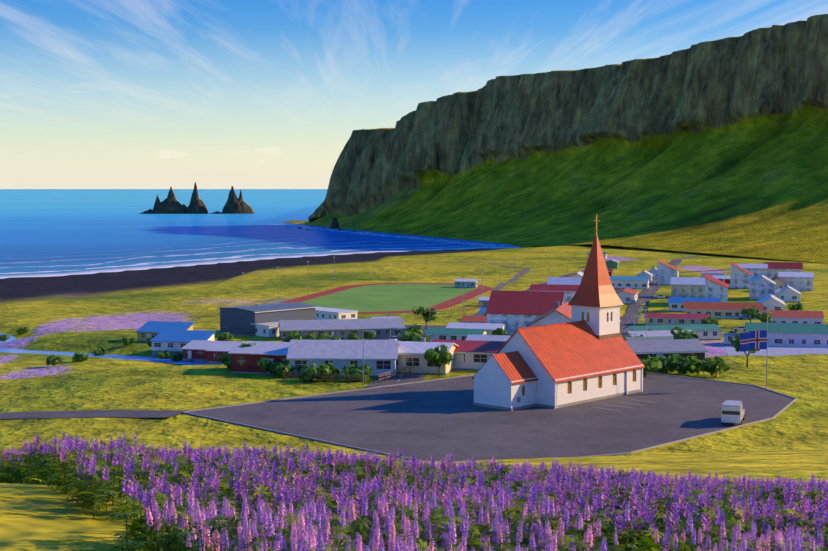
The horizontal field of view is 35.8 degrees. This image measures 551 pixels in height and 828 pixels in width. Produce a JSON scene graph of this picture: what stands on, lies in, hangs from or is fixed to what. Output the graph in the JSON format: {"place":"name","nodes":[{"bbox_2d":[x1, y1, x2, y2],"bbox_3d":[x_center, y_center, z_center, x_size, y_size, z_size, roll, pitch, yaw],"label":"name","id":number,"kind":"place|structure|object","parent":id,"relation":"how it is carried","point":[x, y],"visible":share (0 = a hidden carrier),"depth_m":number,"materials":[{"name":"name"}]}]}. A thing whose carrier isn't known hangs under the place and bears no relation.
{"place":"outdoors","nodes":[
{"label":"outdoors","id":0,"kind":"place"},
{"bbox_2d":[0,410,189,418],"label":"road","id":1,"kind":"structure","parent":0,"point":[94,413],"depth_m":150.28,"materials":[{"name":"asphalt"}]},
{"bbox_2d":[0,333,206,364],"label":"stream","id":2,"kind":"structure","parent":0,"point":[127,357],"depth_m":351.80,"materials":[{"name":"blue liquid"}]},
{"bbox_2d":[0,189,582,278],"bbox_3d":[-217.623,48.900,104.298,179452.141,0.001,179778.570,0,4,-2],"label":"sea","id":3,"kind":"structure","parent":0,"point":[52,232],"depth_m":1555.31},
{"bbox_2d":[139,182,254,213],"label":"sea stacks","id":4,"kind":"object","parent":3,"relation":"on","point":[171,204],"visible":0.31,"depth_m":2824.15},
{"bbox_2d":[370,314,399,318],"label":"building","id":5,"kind":"structure","parent":0,"point":[388,316],"depth_m":386.84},
{"bbox_2d":[269,224,502,246],"bbox_3d":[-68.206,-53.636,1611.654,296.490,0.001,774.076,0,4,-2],"label":"shoreline","id":6,"kind":"structure","parent":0,"point":[482,245],"depth_m":1487.57,"materials":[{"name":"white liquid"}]},
{"bbox_2d":[364,325,445,339],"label":"school yard","id":7,"kind":"structure","parent":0,"point":[423,328],"depth_m":406.91,"materials":[{"name":"asphalt"}]},
{"bbox_2d":[0,244,827,550],"bbox_3d":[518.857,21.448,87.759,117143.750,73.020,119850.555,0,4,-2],"label":"ground","id":8,"kind":"structure","parent":0,"point":[90,312],"depth_m":189.90,"materials":[{"name":"plant"}]},
{"bbox_2d":[0,334,9,341],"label":"shrub","id":9,"kind":"object","parent":8,"relation":"on","point":[3,337],"visible":1,"depth_m":401.47,"materials":[{"name":"green plant"}]},
{"bbox_2d":[16,327,28,334],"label":"shrub","id":10,"kind":"object","parent":8,"relation":"on","point":[20,330],"visible":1,"depth_m":449.19,"materials":[{"name":"green plant"}]},
{"bbox_2d":[46,354,63,366],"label":"shrub","id":11,"kind":"object","parent":8,"relation":"on","point":[52,359],"visible":1,"depth_m":315.88,"materials":[{"name":"green plant"}]},
{"bbox_2d":[71,352,88,361],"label":"shrub","id":12,"kind":"object","parent":8,"relation":"on","point":[77,357],"visible":0.98,"depth_m":325.15,"materials":[{"name":"green plant"}]},
{"bbox_2d":[91,347,106,355],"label":"shrub","id":13,"kind":"object","parent":8,"relation":"on","point":[102,351],"visible":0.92,"depth_m":355.91,"materials":[{"name":"green plant"}]},
{"bbox_2d":[122,336,137,345],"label":"shrub","id":14,"kind":"object","parent":8,"relation":"on","point":[126,342],"visible":0.98,"depth_m":363.29,"materials":[{"name":"green plant"}]},
{"bbox_2d":[156,350,170,358],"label":"shrub","id":15,"kind":"object","parent":8,"relation":"on","point":[164,354],"visible":0.92,"depth_m":344.19,"materials":[{"name":"green plant"}]},
{"bbox_2d":[135,321,194,341],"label":"blue house","id":16,"kind":"structure","parent":8,"relation":"on","point":[149,329],"depth_m":373.82,"materials":[{"name":"paint"}]},
{"bbox_2d":[169,351,182,360],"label":"shrub","id":17,"kind":"object","parent":8,"relation":"on","point":[176,357],"visible":0.9,"depth_m":338.65,"materials":[{"name":"green plant"}]},
{"bbox_2d":[150,330,215,355],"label":"blue house","id":18,"kind":"structure","parent":8,"relation":"on","point":[171,341],"depth_m":349.50,"materials":[{"name":"paint"}]},
{"bbox_2d":[181,340,243,361],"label":"house","id":19,"kind":"structure","parent":8,"relation":"on","point":[193,350],"depth_m":336.93,"materials":[{"name":"paint"}]},
{"bbox_2d":[205,344,240,364],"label":"house","id":20,"kind":"structure","parent":8,"relation":"on","point":[215,351],"depth_m":326.96,"materials":[{"name":"paint"}]},
{"bbox_2d":[218,353,231,368],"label":"shrub","id":21,"kind":"object","parent":8,"relation":"on","point":[225,359],"visible":0.35,"depth_m":189.97,"materials":[{"name":"green plant"}]},
{"bbox_2d":[217,332,233,340],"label":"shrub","id":22,"kind":"object","parent":8,"relation":"on","point":[225,336],"visible":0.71,"depth_m":347.03,"materials":[{"name":"green plant"}]},
{"bbox_2d":[240,342,255,346],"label":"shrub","id":23,"kind":"object","parent":8,"relation":"on","point":[245,345],"visible":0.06,"depth_m":189.45,"materials":[{"name":"green plant"}]},
{"bbox_2d":[228,341,289,374],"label":"house","id":24,"kind":"structure","parent":8,"relation":"on","point":[243,358],"depth_m":185.49,"materials":[{"name":"paint"}]},
{"bbox_2d":[251,322,278,337],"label":"hall annex","id":25,"kind":"object","parent":8,"relation":"on","point":[269,330],"visible":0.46,"depth_m":380.44,"materials":[{"name":"paint"}]},
{"bbox_2d":[218,302,316,336],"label":"sports hall","id":26,"kind":"structure","parent":8,"relation":"on","point":[236,320],"depth_m":390.05,"materials":[{"name":"paint"}]},
{"bbox_2d":[256,357,286,373],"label":"shrub","id":27,"kind":"object","parent":8,"relation":"on","point":[267,365],"visible":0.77,"depth_m":182.72,"materials":[{"name":"green plant"}]},
{"bbox_2d":[272,363,300,376],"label":"shrub","id":28,"kind":"object","parent":8,"relation":"on","point":[280,369],"visible":0.83,"depth_m":180.31,"materials":[{"name":"green plant"}]},
{"bbox_2d":[282,332,301,341],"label":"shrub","id":29,"kind":"object","parent":8,"relation":"on","point":[292,336],"visible":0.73,"depth_m":344.26,"materials":[{"name":"green plant"}]},
{"bbox_2d":[297,362,319,381],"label":"shrub","id":30,"kind":"object","parent":8,"relation":"on","point":[309,370],"visible":0.71,"depth_m":176.42,"materials":[{"name":"green plant"}]},
{"bbox_2d":[303,333,317,339],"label":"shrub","id":31,"kind":"object","parent":8,"relation":"on","point":[313,336],"visible":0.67,"depth_m":354.23,"materials":[{"name":"green plant"}]},
{"bbox_2d":[283,372,364,383],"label":"fence","id":32,"kind":"object","parent":8,"relation":"on","point":[334,379],"visible":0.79,"depth_m":174.84,"materials":[{"name":"brown wood"}]},
{"bbox_2d":[314,362,341,381],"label":"shrub","id":33,"kind":"object","parent":8,"relation":"on","point":[324,370],"visible":0.83,"depth_m":176.04,"materials":[{"name":"green plant"}]},
{"bbox_2d":[317,333,340,339],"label":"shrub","id":34,"kind":"object","parent":8,"relation":"on","point":[321,337],"visible":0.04,"depth_m":189.76,"materials":[{"name":"green plant"}]},
{"bbox_2d":[315,307,357,319],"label":"building","id":35,"kind":"structure","parent":8,"relation":"on","point":[322,313],"depth_m":454.39,"materials":[{"name":"paint"}]},
{"bbox_2d":[278,318,404,339],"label":"school","id":36,"kind":"object","parent":8,"relation":"on","point":[343,328],"visible":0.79,"depth_m":375.89,"materials":[{"name":"paint"}]},
{"bbox_2d":[286,340,398,376],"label":"white house","id":37,"kind":"structure","parent":8,"relation":"on","point":[380,356],"depth_m":181.94,"materials":[{"name":"paint"}]},
{"bbox_2d":[347,332,361,339],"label":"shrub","id":38,"kind":"object","parent":8,"relation":"on","point":[351,336],"visible":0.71,"depth_m":349.89,"materials":[{"name":"green plant"}]},
{"bbox_2d":[342,363,373,381],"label":"shrub","id":39,"kind":"object","parent":8,"relation":"on","point":[351,371],"visible":0.75,"depth_m":177.07,"materials":[{"name":"green plant"}]},
{"bbox_2d":[363,330,375,385],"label":"street light","id":40,"kind":"object","parent":8,"relation":"on","point":[363,354],"visible":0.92,"depth_m":171.89,"materials":[{"name":"grey"}]},
{"bbox_2d":[362,330,376,338],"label":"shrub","id":41,"kind":"object","parent":8,"relation":"on","point":[370,334],"visible":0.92,"depth_m":357.26,"materials":[{"name":"green plant"}]},
{"bbox_2d":[279,283,491,313],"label":"running track","id":42,"kind":"structure","parent":8,"relation":"on","point":[455,300],"depth_m":550.42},
{"bbox_2d":[299,284,475,311],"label":"football pitch","id":43,"kind":"object","parent":8,"relation":"on","point":[386,297],"visible":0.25,"depth_m":545.62,"materials":[{"name":"green plant"}]},
{"bbox_2d":[378,365,413,382],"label":"fence","id":44,"kind":"object","parent":8,"relation":"on","point":[391,373],"visible":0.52,"depth_m":179.36,"materials":[{"name":"brown wood"}]},
{"bbox_2d":[397,324,429,341],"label":"tree","id":45,"kind":"object","parent":8,"relation":"on","point":[413,333],"visible":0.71,"depth_m":195.92,"materials":[{"name":"green plant"}]},
{"bbox_2d":[0,431,827,550],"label":"lupine","id":46,"kind":"object","parent":8,"relation":"on","point":[310,538],"depth_m":14.80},
{"bbox_2d":[412,306,437,328],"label":"tree","id":47,"kind":"object","parent":8,"relation":"on","point":[428,315],"visible":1,"depth_m":399.37,"materials":[{"name":"green plant"}]},
{"bbox_2d":[396,337,458,374],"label":"cream house","id":48,"kind":"structure","parent":8,"relation":"on","point":[410,353],"depth_m":184.91,"materials":[{"name":"paint"}]},
{"bbox_2d":[423,344,453,376],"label":"tree","id":49,"kind":"object","parent":8,"relation":"on","point":[440,357],"visible":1,"depth_m":180.71,"materials":[{"name":"green plant"}]},
{"bbox_2d":[424,328,487,339],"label":"house","id":50,"kind":"structure","parent":8,"relation":"on","point":[449,333],"depth_m":361.69,"materials":[{"name":"paint"}]},
{"bbox_2d":[437,302,484,313],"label":"track fence","id":51,"kind":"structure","parent":8,"relation":"on","point":[461,308],"depth_m":481.62,"materials":[{"name":"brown wood"}]},
{"bbox_2d":[454,279,478,287],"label":"small building","id":52,"kind":"structure","parent":8,"relation":"on","point":[470,283],"depth_m":599.39,"materials":[{"name":"paint"}]},
{"bbox_2d":[431,339,505,370],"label":"house","id":53,"kind":"structure","parent":8,"relation":"on","point":[472,355],"depth_m":189.10,"materials":[{"name":"paint"}]},
{"bbox_2d":[413,262,529,290],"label":"road","id":54,"kind":"structure","parent":8,"relation":"on","point":[518,275],"depth_m":711.18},
{"bbox_2d":[460,314,486,322],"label":"house","id":55,"kind":"structure","parent":8,"relation":"on","point":[482,318],"depth_m":399.38,"materials":[{"name":"paint"}]},
{"bbox_2d":[446,321,506,334],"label":"house","id":56,"kind":"structure","parent":8,"relation":"on","point":[489,327],"depth_m":377.41,"materials":[{"name":"paint"}]},
{"bbox_2d":[478,307,486,315],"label":"house","id":57,"kind":"structure","parent":8,"relation":"on","point":[482,310],"depth_m":451.81,"materials":[{"name":"paint"}]},
{"bbox_2d":[478,297,489,306],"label":"house","id":58,"kind":"structure","parent":8,"relation":"on","point":[482,300],"depth_m":505.09,"materials":[{"name":"paint"}]},
{"bbox_2d":[466,334,510,340],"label":"house","id":59,"kind":"structure","parent":8,"relation":"on","point":[488,337],"depth_m":340.26,"materials":[{"name":"paint"}]},
{"bbox_2d":[181,372,796,460],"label":"church lot","id":60,"kind":"structure","parent":8,"relation":"on","point":[439,419],"depth_m":143.70,"materials":[{"name":"asphalt"}]},
{"bbox_2d":[721,400,744,424],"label":"white van","id":61,"kind":"object","parent":60,"relation":"on","point":[732,411],"visible":1,"depth_m":139.74,"materials":[{"name":"white paint"}]},
{"bbox_2d":[491,328,507,334],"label":"bush","id":62,"kind":"object","parent":8,"relation":"on","point":[499,331],"visible":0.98,"depth_m":363.67,"materials":[{"name":"green plant"}]},
{"bbox_2d":[485,290,564,334],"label":"house","id":63,"kind":"structure","parent":8,"relation":"on","point":[512,311],"depth_m":385.86,"materials":[{"name":"paint"}]},
{"bbox_2d":[525,301,571,326],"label":"house","id":64,"kind":"structure","parent":8,"relation":"on","point":[562,313],"depth_m":191.44,"materials":[{"name":"paint"}]},
{"bbox_2d":[529,283,579,302],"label":"house","id":65,"kind":"structure","parent":8,"relation":"on","point":[569,291],"depth_m":503.27,"materials":[{"name":"paint"}]},
{"bbox_2d":[547,277,581,284],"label":"house","id":66,"kind":"structure","parent":8,"relation":"on","point":[564,280],"depth_m":562.21,"materials":[{"name":"paint"}]},
{"bbox_2d":[605,259,619,268],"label":"house","id":67,"kind":"structure","parent":8,"relation":"on","point":[612,263],"depth_m":758.08,"materials":[{"name":"paint"}]},
{"bbox_2d":[615,287,638,303],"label":"house","id":68,"kind":"structure","parent":8,"relation":"on","point":[626,295],"depth_m":514.95,"materials":[{"name":"paint"}]},
{"bbox_2d":[609,275,649,288],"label":"house","id":69,"kind":"structure","parent":8,"relation":"on","point":[632,282],"depth_m":588.93,"materials":[{"name":"paint"}]},
{"bbox_2d":[636,270,652,281],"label":"house","id":70,"kind":"structure","parent":8,"relation":"on","point":[645,273],"depth_m":639.79,"materials":[{"name":"paint"}]},
{"bbox_2d":[623,334,673,340],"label":"house","id":71,"kind":"structure","parent":8,"relation":"on","point":[651,338],"depth_m":333.68,"materials":[{"name":"paint"}]},
{"bbox_2d":[640,355,661,376],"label":"shrub","id":72,"kind":"object","parent":8,"relation":"on","point":[653,364],"visible":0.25,"depth_m":176.67,"materials":[{"name":"green plant"}]},
{"bbox_2d":[648,266,657,278],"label":"house","id":73,"kind":"structure","parent":8,"relation":"on","point":[653,270],"depth_m":669.43,"materials":[{"name":"paint"}]},
{"bbox_2d":[621,328,693,337],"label":"house","id":74,"kind":"structure","parent":8,"relation":"on","point":[650,333],"depth_m":350.71,"materials":[{"name":"paint"}]},
{"bbox_2d":[656,356,677,371],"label":"shrub","id":75,"kind":"object","parent":8,"relation":"on","point":[665,369],"visible":0.21,"depth_m":185.45,"materials":[{"name":"green plant"}]},
{"bbox_2d":[626,339,708,369],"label":"house","id":76,"kind":"structure","parent":8,"relation":"on","point":[683,348],"depth_m":190.36,"materials":[{"name":"paint"}]},
{"bbox_2d":[657,260,679,284],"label":"house","id":77,"kind":"structure","parent":8,"relation":"on","point":[670,271],"depth_m":613.57,"materials":[{"name":"paint"}]},
{"bbox_2d":[623,324,722,340],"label":"house","id":78,"kind":"structure","parent":8,"relation":"on","point":[708,331],"depth_m":370.49,"materials":[{"name":"paint"}]},
{"bbox_2d":[644,313,709,325],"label":"house","id":79,"kind":"structure","parent":8,"relation":"on","point":[668,319],"depth_m":413.66,"materials":[{"name":"paint"}]},
{"bbox_2d":[659,354,700,373],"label":"shrub","id":80,"kind":"object","parent":8,"relation":"on","point":[680,367],"visible":0.73,"depth_m":183.32,"materials":[{"name":"green plant"}]},
{"bbox_2d":[670,326,698,338],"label":"bush","id":81,"kind":"object","parent":8,"relation":"on","point":[684,334],"visible":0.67,"depth_m":204.35,"materials":[{"name":"green plant"}]},
{"bbox_2d":[670,277,704,297],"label":"house","id":82,"kind":"structure","parent":8,"relation":"on","point":[688,286],"depth_m":537.03,"materials":[{"name":"paint"}]},
{"bbox_2d":[668,296,720,311],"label":"house","id":83,"kind":"structure","parent":8,"relation":"on","point":[676,304],"depth_m":469.99,"materials":[{"name":"paint"}]},
{"bbox_2d":[683,357,710,375],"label":"shrub","id":84,"kind":"object","parent":8,"relation":"on","point":[695,367],"visible":0.83,"depth_m":181.69,"materials":[{"name":"green plant"}]},
{"bbox_2d":[679,269,729,272],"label":"crossroad","id":85,"kind":"structure","parent":8,"relation":"on","point":[705,270],"depth_m":725.40,"materials":[{"name":"asphalt"}]},
{"bbox_2d":[702,316,718,324],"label":"bush","id":86,"kind":"object","parent":8,"relation":"on","point":[708,320],"visible":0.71,"depth_m":388.08,"materials":[{"name":"green plant"}]},
{"bbox_2d":[701,273,723,277],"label":"house","id":87,"kind":"structure","parent":8,"relation":"on","point":[709,274],"depth_m":620.87,"materials":[{"name":"paint"}]},
{"bbox_2d":[704,274,728,301],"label":"house","id":88,"kind":"structure","parent":8,"relation":"on","point":[715,288],"depth_m":496.11,"materials":[{"name":"paint"}]},
{"bbox_2d":[705,356,729,375],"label":"shrub","id":89,"kind":"object","parent":8,"relation":"on","point":[714,366],"visible":0.9,"depth_m":180.20,"materials":[{"name":"green plant"}]},
{"bbox_2d":[712,275,729,283],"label":"house","id":90,"kind":"structure","parent":8,"relation":"on","point":[725,279],"depth_m":611.54,"materials":[{"name":"paint"}]},
{"bbox_2d":[684,302,763,319],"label":"house","id":91,"kind":"structure","parent":8,"relation":"on","point":[722,310],"depth_m":441.18,"materials":[{"name":"paint"}]},
{"bbox_2d":[723,333,739,344],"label":"house","id":92,"kind":"structure","parent":8,"relation":"on","point":[727,336],"depth_m":357.37,"materials":[{"name":"paint"}]},
{"bbox_2d":[733,326,744,330],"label":"car","id":93,"kind":"object","parent":8,"relation":"on","point":[740,328],"visible":0.77,"depth_m":396.54,"materials":[{"name":"white paint"}]},
{"bbox_2d":[730,261,751,288],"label":"house","id":94,"kind":"structure","parent":8,"relation":"on","point":[740,277],"depth_m":581.80,"materials":[{"name":"paint"}]},
{"bbox_2d":[728,334,759,366],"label":"tree","id":95,"kind":"object","parent":8,"relation":"on","point":[735,344],"visible":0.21,"depth_m":191.23,"materials":[{"name":"green plant"}]},
{"bbox_2d":[740,306,758,321],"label":"tree","id":96,"kind":"object","parent":8,"relation":"on","point":[751,311],"visible":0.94,"depth_m":408.46,"materials":[{"name":"green plant"}]},
{"bbox_2d":[737,264,767,279],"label":"house","id":97,"kind":"structure","parent":8,"relation":"on","point":[755,270],"depth_m":620.27,"materials":[{"name":"paint"}]},
{"bbox_2d":[740,306,767,389],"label":"flag","id":98,"kind":"object","parent":8,"relation":"on","point":[753,340],"visible":1,"depth_m":164.18,"materials":[{"name":"blue"}]},
{"bbox_2d":[748,274,775,299],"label":"house","id":99,"kind":"structure","parent":8,"relation":"on","point":[761,286],"depth_m":521.77,"materials":[{"name":"paint"}]},
{"bbox_2d":[755,311,772,322],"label":"tree","id":100,"kind":"object","parent":8,"relation":"on","point":[761,317],"visible":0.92,"depth_m":388.21,"materials":[{"name":"green plant"}]},
{"bbox_2d":[757,294,785,312],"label":"house","id":101,"kind":"structure","parent":8,"relation":"on","point":[771,302],"depth_m":464.07,"materials":[{"name":"paint"}]},
{"bbox_2d":[724,347,827,355],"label":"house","id":102,"kind":"structure","parent":8,"relation":"on","point":[770,351],"depth_m":262.78,"materials":[{"name":"paint"}]},
{"bbox_2d":[771,276,787,290],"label":"house","id":103,"kind":"structure","parent":8,"relation":"on","point":[778,282],"depth_m":564.86,"materials":[{"name":"paint"}]},
{"bbox_2d":[764,262,802,278],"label":"house","id":104,"kind":"structure","parent":8,"relation":"on","point":[774,269],"depth_m":619.31,"materials":[{"name":"paint"}]},
{"bbox_2d":[745,321,827,347],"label":"house","id":105,"kind":"structure","parent":8,"relation":"on","point":[792,335],"depth_m":350.93,"materials":[{"name":"paint"}]},
{"bbox_2d":[775,284,802,301],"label":"house","id":106,"kind":"structure","parent":8,"relation":"on","point":[786,293],"depth_m":508.98,"materials":[{"name":"paint"}]},
{"bbox_2d":[764,308,823,323],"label":"house","id":107,"kind":"structure","parent":8,"relation":"on","point":[796,316],"depth_m":402.15,"materials":[{"name":"paint"}]},
{"bbox_2d":[787,302,803,310],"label":"bush","id":108,"kind":"object","parent":8,"relation":"on","point":[797,306],"visible":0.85,"depth_m":433.65,"materials":[{"name":"green plant"}]},
{"bbox_2d":[778,272,813,290],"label":"house","id":109,"kind":"structure","parent":8,"relation":"on","point":[800,281],"depth_m":566.57,"materials":[{"name":"paint"}]},
{"bbox_2d":[0,0,827,188],"label":"sky","id":110,"kind":"structure","parent":0,"point":[95,94],"materials":[{"name":"blue"}]},
{"bbox_2d":[366,270,583,387],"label":"street","id":111,"kind":"structure","parent":0,"point":[408,377],"depth_m":179.32,"materials":[{"name":"asphalt"}]},
{"bbox_2d":[283,14,827,262],"bbox_3d":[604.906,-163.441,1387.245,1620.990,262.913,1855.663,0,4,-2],"label":"mountain","id":112,"kind":"structure","parent":0,"point":[720,146],"depth_m":1447.42,"materials":[{"name":"plant"}]},
{"bbox_2d":[286,218,356,231],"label":"rocks","id":113,"kind":"object","parent":112,"relation":"on","point":[334,224],"visible":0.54,"depth_m":1778.95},
{"bbox_2d":[472,215,644,410],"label":"church","id":114,"kind":"structure","parent":0,"point":[586,354],"depth_m":156.22,"materials":[{"name":"white"}]},
{"bbox_2d":[620,260,680,336],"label":"road","id":115,"kind":"structure","parent":0,"point":[627,317],"depth_m":506.26,"materials":[{"name":"asphalt"}]},
{"bbox_2d":[675,253,707,259],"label":"road","id":116,"kind":"structure","parent":0,"point":[692,256],"depth_m":914.36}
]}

